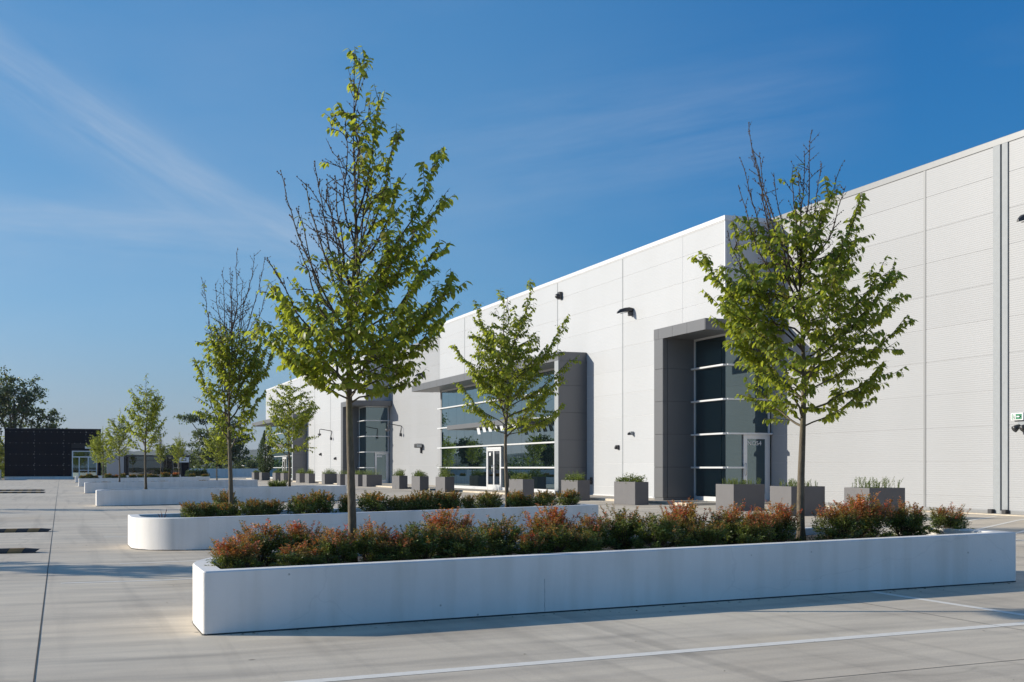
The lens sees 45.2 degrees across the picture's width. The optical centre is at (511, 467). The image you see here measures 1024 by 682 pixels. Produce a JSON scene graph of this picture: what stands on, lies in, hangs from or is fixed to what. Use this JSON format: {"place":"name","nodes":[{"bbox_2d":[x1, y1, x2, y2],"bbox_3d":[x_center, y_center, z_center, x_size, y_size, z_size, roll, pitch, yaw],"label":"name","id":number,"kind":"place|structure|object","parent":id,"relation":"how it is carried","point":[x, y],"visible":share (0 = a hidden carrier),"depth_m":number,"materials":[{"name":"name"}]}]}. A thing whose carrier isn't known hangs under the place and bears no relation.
{"place":"outdoors","nodes":[
{"label":"outdoors","id":0,"kind":"place"},
{"bbox_2d":[103,448,264,456],"bbox_3d":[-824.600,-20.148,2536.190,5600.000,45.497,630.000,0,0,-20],"label":"hills","id":1,"kind":"structure","parent":0,"point":[253,453],"depth_m":2556.14,"materials":[{"name":"green plant"}]},
{"bbox_2d":[246,478,769,505],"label":"sidewalk","id":2,"kind":"structure","parent":0,"point":[601,497],"depth_m":48.67,"materials":[{"name":"concrete"}]},
{"bbox_2d":[259,472,269,479],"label":"box planter","id":3,"kind":"object","parent":2,"relation":"on","point":[264,475],"visible":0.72,"depth_m":119.39,"materials":[{"name":"grey concrete"}]},
{"bbox_2d":[257,430,274,471],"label":"cypress tree","id":4,"kind":"object","parent":3,"relation":"on","point":[267,460],"visible":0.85,"depth_m":119.79,"materials":[{"name":"green plant"}]},
{"bbox_2d":[0,477,1023,681],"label":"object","id":5,"kind":"structure","parent":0,"point":[131,629],"depth_m":11.44,"materials":[{"name":"concrete"}]},
{"bbox_2d":[0,548,38,553],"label":"speed bump","id":6,"kind":"object","parent":5,"relation":"on","point":[15,550],"visible":1,"depth_m":22.44},
{"bbox_2d":[0,528,50,532],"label":"speed bump","id":7,"kind":"object","parent":5,"relation":"on","point":[17,530],"visible":1,"depth_m":29.27},
{"bbox_2d":[33,484,58,681],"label":"pavement joint","id":8,"kind":"object","parent":5,"relation":"on","point":[42,610],"visible":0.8,"depth_m":12.97,"materials":[{"name":"grey concrete"}]},
{"bbox_2d":[4,428,100,478],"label":"black building","id":9,"kind":"structure","parent":5,"relation":"on","point":[43,453],"depth_m":147.84,"materials":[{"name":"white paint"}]},
{"bbox_2d":[107,456,123,474],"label":"wall","id":10,"kind":"structure","parent":5,"relation":"on","point":[113,468],"depth_m":142.87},
{"bbox_2d":[75,475,180,481],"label":"concrete planter","id":11,"kind":"object","parent":5,"relation":"on","point":[76,478],"visible":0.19,"depth_m":116.95,"materials":[{"name":"white concrete"}]},
{"bbox_2d":[154,438,166,474],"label":"street tree","id":12,"kind":"object","parent":11,"relation":"on","point":[159,451],"visible":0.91,"depth_m":120.64,"materials":[{"name":"green plant"}]},
{"bbox_2d":[79,477,209,486],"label":"concrete planter","id":13,"kind":"object","parent":5,"relation":"on","point":[82,481],"visible":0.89,"depth_m":94.89,"materials":[{"name":"white concrete"}]},
{"bbox_2d":[86,428,115,477],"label":"street tree","id":14,"kind":"object","parent":13,"relation":"on","point":[97,443],"visible":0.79,"depth_m":94.88,"materials":[{"name":"green plant"}]},
{"bbox_2d":[168,432,186,476],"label":"street tree","id":15,"kind":"object","parent":13,"relation":"on","point":[178,446],"visible":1,"depth_m":96.98,"materials":[{"name":"green plant"}]},
{"bbox_2d":[124,455,190,476],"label":"black pavilion","id":16,"kind":"structure","parent":5,"relation":"on","point":[133,464],"depth_m":144.53,"materials":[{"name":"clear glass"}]},
{"bbox_2d":[84,480,257,492],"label":"concrete planter","id":17,"kind":"object","parent":5,"relation":"on","point":[91,487],"visible":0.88,"depth_m":71.26,"materials":[{"name":"white concrete"}]},
{"bbox_2d":[103,410,132,481],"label":"street tree","id":18,"kind":"object","parent":17,"relation":"on","point":[121,437],"visible":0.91,"depth_m":71.38,"materials":[{"name":"green plant"}]},
{"bbox_2d":[200,427,227,479],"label":"street tree","id":19,"kind":"object","parent":17,"relation":"on","point":[220,450],"visible":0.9,"depth_m":73.24,"materials":[{"name":"green plant"}]},
{"bbox_2d":[96,485,346,505],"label":"concrete planter","id":20,"kind":"object","parent":5,"relation":"on","point":[139,496],"visible":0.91,"depth_m":48.37,"materials":[{"name":"white concrete"}]},
{"bbox_2d":[118,374,167,488],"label":"street tree","id":21,"kind":"object","parent":20,"relation":"on","point":[152,415],"visible":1,"depth_m":48.70,"materials":[{"name":"green plant"}]},
{"bbox_2d":[263,372,319,486],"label":"street tree","id":22,"kind":"object","parent":20,"relation":"on","point":[305,415],"visible":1,"depth_m":50.49,"materials":[{"name":"green plant"}]},
{"bbox_2d":[190,469,257,476],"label":"parapet wall","id":23,"kind":"structure","parent":5,"relation":"on","point":[236,472],"depth_m":162.98,"materials":[{"name":"white paint"}]},
{"bbox_2d":[322,474,336,483],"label":"box planter","id":24,"kind":"object","parent":5,"relation":"on","point":[329,478],"visible":0.73,"depth_m":91.47,"materials":[{"name":"grey concrete"}]},
{"bbox_2d":[128,503,597,550],"bbox_3d":[-2.971,1.183,25.312,9.342,0.813,2.442,0,0,-20],"label":"concrete planter","id":25,"kind":"object","parent":5,"relation":"on","point":[170,532],"visible":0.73,"depth_m":23.62,"materials":[{"name":"white concrete"}]},
{"bbox_2d":[179,500,208,516],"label":"shrub","id":26,"kind":"object","parent":25,"relation":"in","point":[192,510],"visible":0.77,"depth_m":23.57,"materials":[{"name":"green plant"}]},
{"bbox_2d":[199,501,219,516],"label":"shrub","id":27,"kind":"object","parent":25,"relation":"in","point":[210,508],"visible":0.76,"depth_m":23.80,"materials":[{"name":"green plant"}]},
{"bbox_2d":[211,489,239,515],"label":"shrub","id":28,"kind":"object","parent":25,"relation":"in","point":[225,498],"visible":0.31,"depth_m":24.50,"materials":[{"name":"green plant"}]},
{"bbox_2d":[215,502,238,516],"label":"shrub","id":29,"kind":"object","parent":25,"relation":"in","point":[228,509],"visible":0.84,"depth_m":23.79,"materials":[{"name":"green plant"}]},
{"bbox_2d":[189,248,274,515],"bbox_3d":[-5.530,-1.668,24.299,1.555,5.369,1.571,0,0,-39],"label":"street tree","id":30,"kind":"object","parent":25,"relation":"on","point":[226,357],"visible":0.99,"depth_m":24.16,"materials":[{"name":"green plant"}]},
{"bbox_2d":[237,498,269,515],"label":"shrub","id":31,"kind":"object","parent":25,"relation":"in","point":[250,507],"visible":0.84,"depth_m":23.92,"materials":[{"name":"green plant"}]},
{"bbox_2d":[260,498,284,514],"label":"shrub","id":32,"kind":"object","parent":25,"relation":"in","point":[274,507],"visible":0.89,"depth_m":24.25,"materials":[{"name":"green plant"}]},
{"bbox_2d":[282,492,316,513],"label":"shrub","id":33,"kind":"object","parent":25,"relation":"in","point":[301,504],"visible":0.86,"depth_m":24.16,"materials":[{"name":"green plant"}]},
{"bbox_2d":[306,488,338,512],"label":"shrub","id":34,"kind":"object","parent":25,"relation":"in","point":[323,505],"visible":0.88,"depth_m":24.63,"materials":[{"name":"green plant"}]},
{"bbox_2d":[337,493,356,512],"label":"shrub","id":35,"kind":"object","parent":25,"relation":"in","point":[343,506],"visible":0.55,"depth_m":24.69,"materials":[{"name":"green plant"}]},
{"bbox_2d":[356,490,389,511],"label":"shrub","id":36,"kind":"object","parent":25,"relation":"in","point":[374,502],"visible":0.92,"depth_m":24.80,"materials":[{"name":"green plant"}]},
{"bbox_2d":[384,494,408,510],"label":"shrub","id":37,"kind":"object","parent":25,"relation":"in","point":[396,504],"visible":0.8,"depth_m":24.92,"materials":[{"name":"green plant"}]},
{"bbox_2d":[402,493,420,510],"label":"shrub","id":38,"kind":"object","parent":25,"relation":"in","point":[411,501],"visible":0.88,"depth_m":25.11,"materials":[{"name":"green plant"}]},
{"bbox_2d":[411,488,433,509],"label":"shrub","id":39,"kind":"object","parent":25,"relation":"in","point":[422,504],"visible":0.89,"depth_m":25.24,"materials":[{"name":"green plant"}]},
{"bbox_2d":[424,488,449,509],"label":"shrub","id":40,"kind":"object","parent":25,"relation":"in","point":[435,501],"visible":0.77,"depth_m":25.39,"materials":[{"name":"green plant"}]},
{"bbox_2d":[436,489,465,508],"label":"shrub","id":41,"kind":"object","parent":25,"relation":"in","point":[454,502],"visible":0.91,"depth_m":25.43,"materials":[{"name":"green plant"}]},
{"bbox_2d":[461,494,476,508],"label":"shrub","id":42,"kind":"object","parent":25,"relation":"in","point":[468,503],"visible":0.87,"depth_m":25.67,"materials":[{"name":"green plant"}]},
{"bbox_2d":[473,490,503,507],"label":"shrub","id":43,"kind":"object","parent":25,"relation":"in","point":[487,499],"visible":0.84,"depth_m":25.81,"materials":[{"name":"green plant"}]},
{"bbox_2d":[448,279,580,506],"bbox_3d":[0.013,-1.585,26.347,2.571,4.985,2.329,0,0,-20],"label":"street tree","id":44,"kind":"object","parent":25,"relation":"on","point":[509,356],"visible":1,"depth_m":26.14,"materials":[{"name":"green plant"}]},
{"bbox_2d":[505,489,528,506],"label":"shrub","id":45,"kind":"object","parent":25,"relation":"in","point":[517,495],"visible":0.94,"depth_m":25.98,"materials":[{"name":"green plant"}]},
{"bbox_2d":[531,488,558,505],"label":"shrub","id":46,"kind":"object","parent":25,"relation":"on","point":[541,499],"visible":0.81,"depth_m":26.01,"materials":[{"name":"green plant"}]},
{"bbox_2d":[555,488,582,505],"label":"shrub","id":47,"kind":"object","parent":25,"relation":"on","point":[570,497],"visible":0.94,"depth_m":26.42,"materials":[{"name":"green plant"}]},
{"bbox_2d":[363,475,381,486],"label":"box planter","id":48,"kind":"object","parent":5,"relation":"on","point":[371,480],"visible":0.81,"depth_m":79.20,"materials":[{"name":"grey concrete"}]},
{"bbox_2d":[392,476,407,488],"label":"box planter","id":49,"kind":"object","parent":5,"relation":"on","point":[399,482],"visible":0.93,"depth_m":70.95,"materials":[{"name":"grey concrete"}]},
{"bbox_2d":[412,476,428,490],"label":"box planter","id":50,"kind":"object","parent":5,"relation":"on","point":[421,483],"visible":0.86,"depth_m":65.98,"materials":[{"name":"grey concrete"}]},
{"bbox_2d":[436,477,453,491],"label":"box planter","id":51,"kind":"object","parent":5,"relation":"on","point":[445,483],"visible":0.77,"depth_m":62.17,"materials":[{"name":"grey concrete"}]},
{"bbox_2d":[509,479,533,497],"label":"box planter","id":52,"kind":"object","parent":5,"relation":"on","point":[526,486],"visible":0.63,"depth_m":50.59,"materials":[{"name":"grey concrete"}]},
{"bbox_2d":[561,480,589,500],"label":"box planter","id":53,"kind":"object","parent":5,"relation":"on","point":[582,487],"visible":0.7,"depth_m":45.99,"materials":[{"name":"grey concrete"}]},
{"bbox_2d":[564,470,585,481],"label":"planted herbs","id":54,"kind":"object","parent":53,"relation":"on","point":[576,476],"visible":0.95,"depth_m":46.51,"materials":[{"name":"green plant"}]},
{"bbox_2d":[192,526,1015,635],"bbox_3d":[1.210,1.208,14.506,9.742,0.843,2.412,0,0,-20],"label":"concrete planter","id":55,"kind":"object","parent":5,"relation":"on","point":[254,599],"visible":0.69,"depth_m":13.06,"materials":[{"name":"white concrete"}]},
{"bbox_2d":[205,534,263,568],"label":"shrub","id":56,"kind":"object","parent":55,"relation":"in","point":[232,555],"visible":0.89,"depth_m":12.44,"materials":[{"name":"green plant"}]},
{"bbox_2d":[229,518,294,567],"bbox_3d":[-2.697,0.802,13.227,0.859,0.543,0.708,0,0,-36],"label":"shrub","id":57,"kind":"object","parent":55,"relation":"in","point":[268,547],"visible":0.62,"depth_m":13.16,"materials":[{"name":"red plant"}]},
{"bbox_2d":[270,539,330,566],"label":"shrub","id":58,"kind":"object","parent":55,"relation":"in","point":[301,555],"visible":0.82,"depth_m":12.63,"materials":[{"name":"green plant"}]},
{"bbox_2d":[278,519,325,558],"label":"shrub","id":59,"kind":"object","parent":55,"relation":"in","point":[297,534],"visible":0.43,"depth_m":13.55,"materials":[{"name":"red plant"}]},
{"bbox_2d":[307,523,359,564],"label":"shrub","id":60,"kind":"object","parent":55,"relation":"in","point":[339,549],"visible":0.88,"depth_m":12.92,"materials":[{"name":"green plant"}]},
{"bbox_2d":[243,46,472,562],"bbox_3d":[-1.696,-1.809,13.401,2.315,5.722,1.971,0,0,-20],"label":"street tree","id":61,"kind":"object","parent":55,"relation":"on","point":[315,368],"visible":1,"depth_m":13.34,"materials":[{"name":"green plant"}]},
{"bbox_2d":[344,518,394,561],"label":"shrub","id":62,"kind":"object","parent":55,"relation":"in","point":[366,542],"visible":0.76,"depth_m":13.12,"materials":[{"name":"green plant"}]},
{"bbox_2d":[370,530,423,561],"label":"shrub","id":63,"kind":"object","parent":55,"relation":"in","point":[397,548],"visible":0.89,"depth_m":13.01,"materials":[{"name":"green plant"}]},
{"bbox_2d":[393,520,453,560],"bbox_3d":[-0.966,0.799,13.337,0.735,0.485,0.758,0,0,5],"label":"shrub","id":64,"kind":"object","parent":55,"relation":"in","point":[427,540],"visible":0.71,"depth_m":13.25,"materials":[{"name":"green plant"}]},
{"bbox_2d":[419,504,476,555],"bbox_3d":[-0.748,0.720,14.256,0.734,0.616,0.696,0,0,1],"label":"shrub","id":65,"kind":"object","parent":55,"relation":"in","point":[449,520],"visible":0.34,"depth_m":14.21,"materials":[{"name":"red plant"}]},
{"bbox_2d":[433,525,491,558],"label":"shrub","id":66,"kind":"object","parent":55,"relation":"in","point":[462,547],"visible":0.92,"depth_m":13.28,"materials":[{"name":"green plant"}]},
{"bbox_2d":[473,511,525,555],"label":"shrub","id":67,"kind":"object","parent":55,"relation":"in","point":[498,542],"visible":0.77,"depth_m":13.65,"materials":[{"name":"green plant"}]},
{"bbox_2d":[513,530,552,554],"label":"shrub","id":68,"kind":"object","parent":55,"relation":"in","point":[528,545],"visible":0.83,"depth_m":13.49,"materials":[{"name":"green plant"}]},
{"bbox_2d":[519,500,579,550],"bbox_3d":[0.438,0.696,14.556,0.734,0.616,0.696,0,0,-27],"label":"shrub","id":69,"kind":"object","parent":55,"relation":"in","point":[559,516],"visible":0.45,"depth_m":14.45,"materials":[{"name":"red plant"}]},
{"bbox_2d":[534,519,582,553],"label":"shrub","id":70,"kind":"object","parent":55,"relation":"in","point":[562,539],"visible":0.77,"depth_m":13.62,"materials":[{"name":"green plant"}]},
{"bbox_2d":[564,529,605,551],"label":"shrub","id":71,"kind":"object","parent":55,"relation":"in","point":[593,544],"visible":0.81,"depth_m":13.68,"materials":[{"name":"green plant"}]},
{"bbox_2d":[564,512,615,550],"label":"shrub","id":72,"kind":"object","parent":55,"relation":"in","point":[596,526],"visible":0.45,"depth_m":14.22,"materials":[{"name":"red plant"}]},
{"bbox_2d":[594,503,652,549],"bbox_3d":[1.288,0.700,14.671,0.722,0.573,0.710,0,0,-24],"label":"shrub","id":73,"kind":"object","parent":55,"relation":"in","point":[622,530],"visible":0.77,"depth_m":14.51,"materials":[{"name":"green plant"}]},
{"bbox_2d":[626,510,688,548],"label":"shrub","id":74,"kind":"object","parent":55,"relation":"in","point":[661,530],"visible":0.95,"depth_m":14.30,"materials":[{"name":"green plant"}]},
{"bbox_2d":[659,496,708,543],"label":"shrub","id":75,"kind":"object","parent":55,"relation":"in","point":[689,513],"visible":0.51,"depth_m":14.94,"materials":[{"name":"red plant"}]},
{"bbox_2d":[683,518,728,546],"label":"shrub","id":76,"kind":"object","parent":55,"relation":"in","point":[708,536],"visible":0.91,"depth_m":14.37,"materials":[{"name":"green plant"}]},
{"bbox_2d":[706,499,766,544],"bbox_3d":[2.721,0.667,14.917,0.775,0.587,0.787,0,0,8],"label":"shrub","id":77,"kind":"object","parent":55,"relation":"in","point":[730,527],"visible":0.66,"depth_m":14.85,"materials":[{"name":"green plant"}]},
{"bbox_2d":[731,511,779,543],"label":"shrub","id":78,"kind":"object","parent":55,"relation":"in","point":[756,528],"visible":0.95,"depth_m":14.59,"materials":[{"name":"green plant"}]},
{"bbox_2d":[750,498,802,542],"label":"shrub","id":79,"kind":"object","parent":55,"relation":"in","point":[784,521],"visible":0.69,"depth_m":15.05,"materials":[{"name":"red plant"}]},
{"bbox_2d":[687,121,917,540],"bbox_3d":[3.654,-1.717,15.573,2.861,5.300,2.430,0,0,-20],"label":"street tree","id":80,"kind":"object","parent":55,"relation":"on","point":[742,322],"visible":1,"depth_m":15.34,"materials":[{"name":"green plant"}]},
{"bbox_2d":[810,500,865,539],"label":"shrub","id":81,"kind":"object","parent":55,"relation":"in","point":[840,519],"visible":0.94,"depth_m":15.19,"materials":[{"name":"green plant"}]},
{"bbox_2d":[833,490,896,537],"bbox_3d":[4.518,0.593,15.707,0.798,0.649,0.756,0,0,-14],"label":"shrub","id":82,"kind":"object","parent":55,"relation":"on","point":[871,524],"visible":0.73,"depth_m":15.58,"materials":[{"name":"green plant"}]},
{"bbox_2d":[875,496,934,536],"bbox_3d":[5.068,0.636,15.852,0.752,0.544,0.741,0,0,-31],"label":"shrub","id":83,"kind":"object","parent":55,"relation":"on","point":[905,523],"visible":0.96,"depth_m":15.68,"materials":[{"name":"green plant"}]},
{"bbox_2d":[927,503,974,534],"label":"shrub","id":84,"kind":"object","parent":55,"relation":"in","point":[945,519],"visible":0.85,"depth_m":15.97,"materials":[{"name":"green plant"}]},
{"bbox_2d":[614,481,648,504],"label":"box planter","id":85,"kind":"object","parent":5,"relation":"on","point":[631,493],"visible":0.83,"depth_m":41.06,"materials":[{"name":"grey concrete"}]},
{"bbox_2d":[615,473,647,481],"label":"planted herbs","id":86,"kind":"object","parent":85,"relation":"on","point":[633,479],"visible":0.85,"depth_m":41.54,"materials":[{"name":"green plant"}]},
{"bbox_2d":[252,130,1023,514],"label":"warehouse","id":87,"kind":"structure","parent":5,"relation":"on","point":[658,374],"depth_m":41.55,"materials":[{"name":"metal"}]},
{"bbox_2d":[267,423,291,479],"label":"window frame","id":88,"kind":"structure","parent":87,"relation":"in","point":[278,456],"depth_m":125.43,"materials":[{"name":"white metal"}]},
{"bbox_2d":[357,406,389,482],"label":"window frame","id":89,"kind":"structure","parent":87,"relation":"in","point":[373,421],"depth_m":90.23,"materials":[{"name":"glass"}]},
{"bbox_2d":[375,452,387,482],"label":"door","id":90,"kind":"structure","parent":87,"relation":"in","point":[381,458],"depth_m":90.28,"materials":[{"name":"glass"}]},
{"bbox_2d":[486,447,502,489],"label":"door","id":91,"kind":"structure","parent":87,"relation":"in","point":[494,457],"depth_m":63.04,"materials":[{"name":"white metal"}]},
{"bbox_2d":[437,368,553,492],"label":"window frame","id":92,"kind":"structure","parent":87,"relation":"in","point":[464,451],"depth_m":64.58,"materials":[{"name":"glass"}]},
{"bbox_2d":[690,333,772,500],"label":"window frame","id":93,"kind":"structure","parent":87,"relation":"in","point":[721,420],"depth_m":41.72,"materials":[{"name":"glass"}]},
{"bbox_2d":[743,434,768,500],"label":"door","id":94,"kind":"structure","parent":87,"relation":"in","point":[755,447],"depth_m":41.62,"materials":[{"name":"glass"}]},
{"bbox_2d":[284,622,1023,681],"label":"painted line","id":95,"kind":"object","parent":5,"relation":"on","point":[631,655],"visible":1,"depth_m":10.09,"materials":[{"name":"white paint"}]},
{"bbox_2d":[716,484,764,510],"bbox_3d":[6.620,0.859,35.677,1.020,0.770,1.020,0,0,-20],"label":"box planter","id":96,"kind":"object","parent":5,"relation":"on","point":[753,495],"visible":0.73,"depth_m":35.26,"materials":[{"name":"grey concrete"}]},
{"bbox_2d":[770,486,824,515],"bbox_3d":[7.488,0.867,32.268,1.020,0.770,1.020,0,0,-20],"label":"box planter","id":97,"kind":"object","parent":5,"relation":"on","point":[814,497],"visible":0.59,"depth_m":31.85,"materials":[{"name":"grey concrete"}]},
{"bbox_2d":[844,487,904,519],"bbox_3d":[8.735,0.864,29.625,1.020,0.770,1.000,0,0,-20],"label":"box planter","id":98,"kind":"object","parent":5,"relation":"on","point":[888,493],"visible":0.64,"depth_m":29.22,"materials":[{"name":"grey concrete"}]},
{"bbox_2d":[852,476,903,487],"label":"planted herbs","id":99,"kind":"object","parent":98,"relation":"on","point":[873,484],"visible":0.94,"depth_m":29.50,"materials":[{"name":"green plant"}]},
{"bbox_2d":[825,505,1023,515],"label":"wall footing strip","id":100,"kind":"object","parent":5,"relation":"on","point":[968,512],"depth_m":31.67,"materials":[{"name":"concrete"}]},
{"bbox_2d":[872,591,1023,615],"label":"painted line","id":101,"kind":"object","parent":5,"relation":"on","point":[950,603],"visible":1,"depth_m":13.03,"materials":[{"name":"white paint"}]},
{"bbox_2d":[0,0,1023,450],"label":"sky","id":102,"kind":"structure","parent":0,"point":[144,143],"materials":[{"name":"blue"}]},
{"label":"ground","id":103,"kind":"structure","parent":0,"visible":0},
{"bbox_2d":[0,436,4,475],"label":"tree","id":104,"kind":"object","parent":103,"relation":"on","point":[2,455],"visible":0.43,"depth_m":154.67,"materials":[{"name":"green plant"}]},
{"bbox_2d":[0,365,66,449],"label":"tree","id":105,"kind":"object","parent":103,"relation":"on","point":[8,408],"visible":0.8,"depth_m":164.72,"materials":[{"name":"green plant"}]},
{"bbox_2d":[0,454,263,478],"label":"tree belt","id":106,"kind":"object","parent":103,"relation":"on","point":[105,468],"visible":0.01,"depth_m":223.48,"materials":[{"name":"green plant"}]},
{"bbox_2d":[173,409,252,468],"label":"tree","id":107,"kind":"object","parent":103,"relation":"on","point":[238,449],"visible":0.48,"depth_m":181.49,"materials":[{"name":"green plant"}]},
{"bbox_2d":[217,456,264,468],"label":"tree","id":108,"kind":"object","parent":103,"relation":"on","point":[246,464],"visible":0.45,"depth_m":211.18,"materials":[{"name":"green plant"}]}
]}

